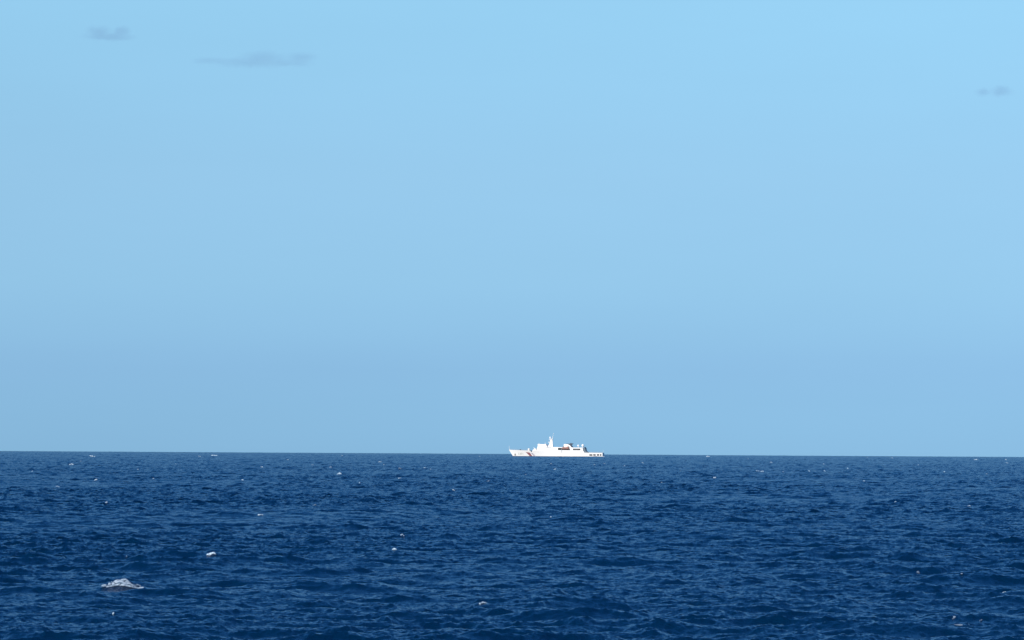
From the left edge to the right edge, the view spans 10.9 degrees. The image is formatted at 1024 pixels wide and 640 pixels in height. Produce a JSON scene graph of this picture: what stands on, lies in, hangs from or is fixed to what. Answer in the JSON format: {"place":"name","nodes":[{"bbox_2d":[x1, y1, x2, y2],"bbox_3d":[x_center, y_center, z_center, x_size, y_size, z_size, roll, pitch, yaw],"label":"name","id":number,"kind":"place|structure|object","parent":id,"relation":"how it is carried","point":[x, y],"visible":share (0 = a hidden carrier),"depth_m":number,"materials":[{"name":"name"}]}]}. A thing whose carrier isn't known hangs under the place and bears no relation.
{"place":"outdoors","nodes":[
{"label":"outdoors","id":0,"kind":"place"},
{"bbox_2d":[0,451,1023,639],"bbox_3d":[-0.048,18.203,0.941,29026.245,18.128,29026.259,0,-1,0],"label":"sea","id":1,"kind":"structure","parent":0,"point":[689,547],"depth_m":518.63,"materials":[{"name":"blue liquid"}]},
{"bbox_2d":[102,579,143,588],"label":"whitecap","id":2,"kind":"object","parent":1,"relation":"on","point":[125,583],"visible":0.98,"depth_m":362.60,"materials":[{"name":"liquid"}]},
{"bbox_2d":[509,433,603,456],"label":"patrol ship","id":3,"kind":"object","parent":1,"relation":"on","point":[544,450],"visible":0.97,"depth_m":5742.53,"materials":[{"name":"white paint"}]},
{"bbox_2d":[0,0,1023,456],"label":"sky","id":4,"kind":"structure","parent":0,"point":[615,227],"materials":[{"name":"blue"}]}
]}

